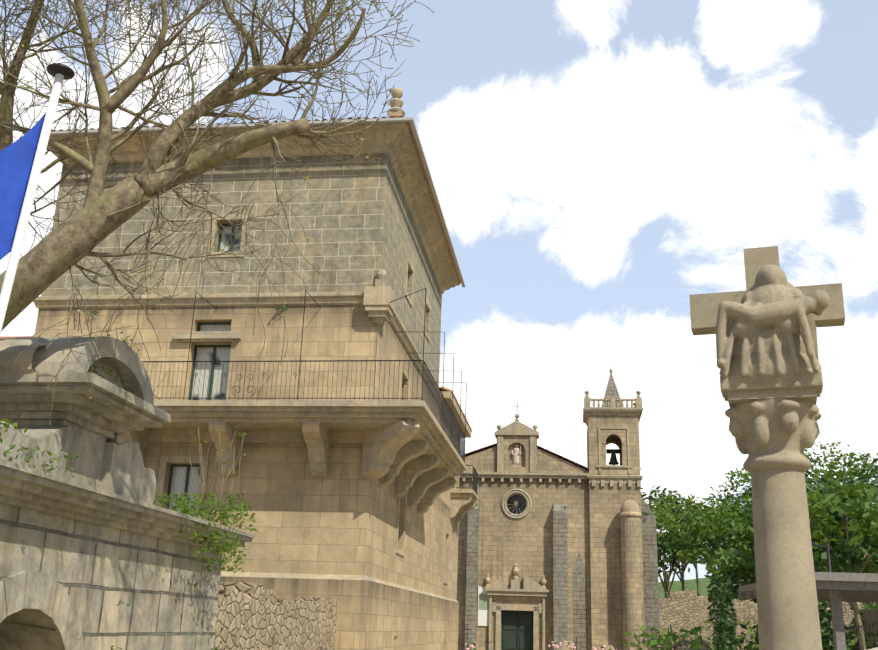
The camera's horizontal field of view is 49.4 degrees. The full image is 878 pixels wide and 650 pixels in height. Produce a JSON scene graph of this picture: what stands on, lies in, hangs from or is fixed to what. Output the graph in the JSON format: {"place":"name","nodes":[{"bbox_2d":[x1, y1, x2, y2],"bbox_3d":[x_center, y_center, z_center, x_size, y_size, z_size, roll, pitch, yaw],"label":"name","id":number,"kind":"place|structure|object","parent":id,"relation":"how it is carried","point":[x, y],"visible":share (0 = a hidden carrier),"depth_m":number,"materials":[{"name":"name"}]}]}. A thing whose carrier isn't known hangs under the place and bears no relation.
{"place":"outdoors","nodes":[
{"label":"outdoors","id":0,"kind":"place"},
{"bbox_2d":[0,88,478,649],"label":"stone building","id":1,"kind":"structure","parent":0,"point":[348,414],"depth_m":25.77,"materials":[{"name":"stone"}]},
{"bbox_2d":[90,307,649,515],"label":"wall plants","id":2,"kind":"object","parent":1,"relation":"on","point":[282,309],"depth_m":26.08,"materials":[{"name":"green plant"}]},
{"bbox_2d":[0,0,877,581],"label":"sky","id":3,"kind":"structure","parent":0,"point":[596,167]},
{"bbox_2d":[658,577,877,608],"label":"hillside","id":4,"kind":"structure","parent":0,"point":[691,584],"depth_m":155.87,"materials":[{"name":"green plant"}]},
{"bbox_2d":[641,485,705,576],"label":"hill tree","id":5,"kind":"object","parent":4,"relation":"on","point":[660,496],"visible":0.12,"depth_m":82.16,"materials":[{"name":"green plant"}]},
{"bbox_2d":[646,493,737,590],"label":"hill tree","id":6,"kind":"object","parent":4,"relation":"on","point":[668,513],"visible":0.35,"depth_m":71.29,"materials":[{"name":"green plant"}]},
{"bbox_2d":[656,509,729,597],"bbox_3d":[14.579,16.800,62.852,7.974,9.388,7.473,3,-18,-2],"label":"hill tree","id":7,"kind":"object","parent":4,"relation":"on","point":[669,546],"visible":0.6,"depth_m":62.37,"materials":[{"name":"green plant"}]},
{"bbox_2d":[655,495,739,595],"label":"hill tree","id":8,"kind":"object","parent":4,"relation":"on","point":[697,580],"visible":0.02,"depth_m":97.70,"materials":[{"name":"green plant"}]},
{"bbox_2d":[670,505,745,598],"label":"hill tree","id":9,"kind":"object","parent":4,"relation":"on","point":[717,508],"depth_m":78.20,"materials":[{"name":"green plant"}]},
{"bbox_2d":[692,519,753,585],"bbox_3d":[19.683,16.150,59.145,8.243,8.200,8.293,3,-18,-2],"label":"hill tree","id":10,"kind":"object","parent":4,"relation":"on","point":[723,529],"visible":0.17,"depth_m":59.19,"materials":[{"name":"green plant"}]},
{"bbox_2d":[698,495,752,547],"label":"hill tree","id":11,"kind":"object","parent":4,"relation":"on","point":[730,511],"visible":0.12,"depth_m":67.95,"materials":[{"name":"green plant"}]},
{"bbox_2d":[618,593,877,649],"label":"hill shrubs","id":12,"kind":"object","parent":4,"relation":"on","point":[667,637],"visible":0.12,"depth_m":46.87,"materials":[{"name":"green plant"}]},
{"bbox_2d":[708,468,824,513],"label":"hill tree","id":13,"kind":"object","parent":4,"relation":"on","point":[728,496],"visible":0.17,"depth_m":95.15,"materials":[{"name":"green plant"}]},
{"bbox_2d":[730,495,852,549],"bbox_3d":[21.741,14.863,57.164,8.642,9.228,9.149,3,-18,-2],"label":"hill tree","id":14,"kind":"object","parent":4,"relation":"on","point":[742,531],"visible":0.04,"depth_m":57.73,"materials":[{"name":"green plant"}]},
{"bbox_2d":[737,469,845,502],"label":"hill tree","id":15,"kind":"object","parent":4,"relation":"on","point":[750,494],"depth_m":88.92,"materials":[{"name":"green plant"}]},
{"bbox_2d":[735,478,869,601],"bbox_3d":[24.761,15.507,63.227,9.607,10.182,9.103,3,-18,-2],"label":"hill tree","id":16,"kind":"object","parent":4,"relation":"on","point":[835,485],"visible":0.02,"depth_m":63.94,"materials":[{"name":"green plant"}]},
{"bbox_2d":[804,442,877,487],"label":"hill tree","id":17,"kind":"object","parent":4,"relation":"on","point":[814,461],"visible":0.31,"depth_m":99.81,"materials":[{"name":"green plant"}]},
{"bbox_2d":[805,451,877,608],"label":"hill tree","id":18,"kind":"object","parent":4,"relation":"on","point":[870,469],"visible":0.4,"depth_m":74.05,"materials":[{"name":"green plant"}]},
{"bbox_2d":[805,478,877,527],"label":"hill tree","id":19,"kind":"object","parent":4,"relation":"on","point":[829,482],"visible":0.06,"depth_m":54.99,"materials":[{"name":"green plant"}]},
{"bbox_2d":[818,601,833,649],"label":"ivy","id":20,"kind":"object","parent":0,"point":[825,618],"visible":0.23,"depth_m":21.12,"materials":[{"name":"green plant"}]},
{"label":"ground","id":21,"kind":"structure","parent":0,"visible":0},
{"bbox_2d":[0,63,74,334],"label":"flag pole","id":22,"kind":"object","parent":21,"relation":"on","point":[21,160],"visible":1,"depth_m":8.03,"materials":[{"name":"white metal"}]},
{"bbox_2d":[0,288,337,649],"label":"fountain wall","id":23,"kind":"structure","parent":21,"relation":"on","point":[99,550],"depth_m":10.89,"materials":[{"name":"stone"}]},
{"bbox_2d":[0,0,433,426],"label":"bare tree","id":24,"kind":"object","parent":21,"relation":"on","point":[49,259],"visible":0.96,"depth_m":9.72,"materials":[{"name":"brown plant"}]},
{"bbox_2d":[456,369,659,649],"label":"church","id":25,"kind":"structure","parent":21,"relation":"on","point":[540,566],"depth_m":53.41,"materials":[{"name":"stone"}]},
{"bbox_2d":[464,590,877,649],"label":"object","id":26,"kind":"structure","parent":21,"relation":"on","point":[686,610],"depth_m":51.62,"materials":[{"name":"stone"}]},
{"bbox_2d":[707,573,730,649],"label":"ivy","id":27,"kind":"object","parent":21,"relation":"on","point":[719,638],"visible":1,"depth_m":32.85,"materials":[{"name":"green plant"}]},
{"bbox_2d":[716,588,738,649],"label":"ivy","id":28,"kind":"object","parent":21,"relation":"on","point":[731,630],"visible":0.58,"depth_m":34.69,"materials":[{"name":"green plant"}]},
{"bbox_2d":[704,547,756,602],"bbox_3d":[15.429,13.428,44.638,5.942,6.155,5.610,-6,-19,23],"label":"hill tree","id":29,"kind":"object","parent":21,"relation":"on","point":[729,580],"visible":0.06,"depth_m":44.89,"materials":[{"name":"green plant"}]},
{"bbox_2d":[689,246,844,649],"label":"stone cross","id":30,"kind":"object","parent":21,"relation":"on","point":[767,322],"visible":1,"depth_m":6.09,"materials":[{"name":"stone"}]},
{"bbox_2d":[706,521,877,583],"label":"hill tree","id":31,"kind":"object","parent":21,"relation":"on","point":[743,558],"visible":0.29,"depth_m":40.42,"materials":[{"name":"green plant"}]},
{"bbox_2d":[738,572,877,649],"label":"pergola","id":32,"kind":"object","parent":21,"relation":"on","point":[836,589],"visible":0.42,"depth_m":15.53,"materials":[{"name":"grey concrete"}]},
{"bbox_2d":[744,482,877,649],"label":"hill tree","id":33,"kind":"object","parent":21,"relation":"on","point":[854,501],"visible":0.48,"depth_m":39.01,"materials":[{"name":"green plant"}]},
{"bbox_2d":[812,542,834,649],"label":"street lamp","id":34,"kind":"object","parent":21,"relation":"on","point":[828,556],"visible":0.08,"depth_m":26.67,"materials":[{"name":"black metal"}]},
{"bbox_2d":[817,513,877,608],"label":"hill tree","id":35,"kind":"object","parent":21,"relation":"on","point":[840,524],"visible":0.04,"depth_m":41.80,"materials":[{"name":"green plant"}]},
{"bbox_2d":[823,622,877,649],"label":"fence","id":36,"kind":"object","parent":21,"relation":"on","point":[876,648],"depth_m":36.77,"materials":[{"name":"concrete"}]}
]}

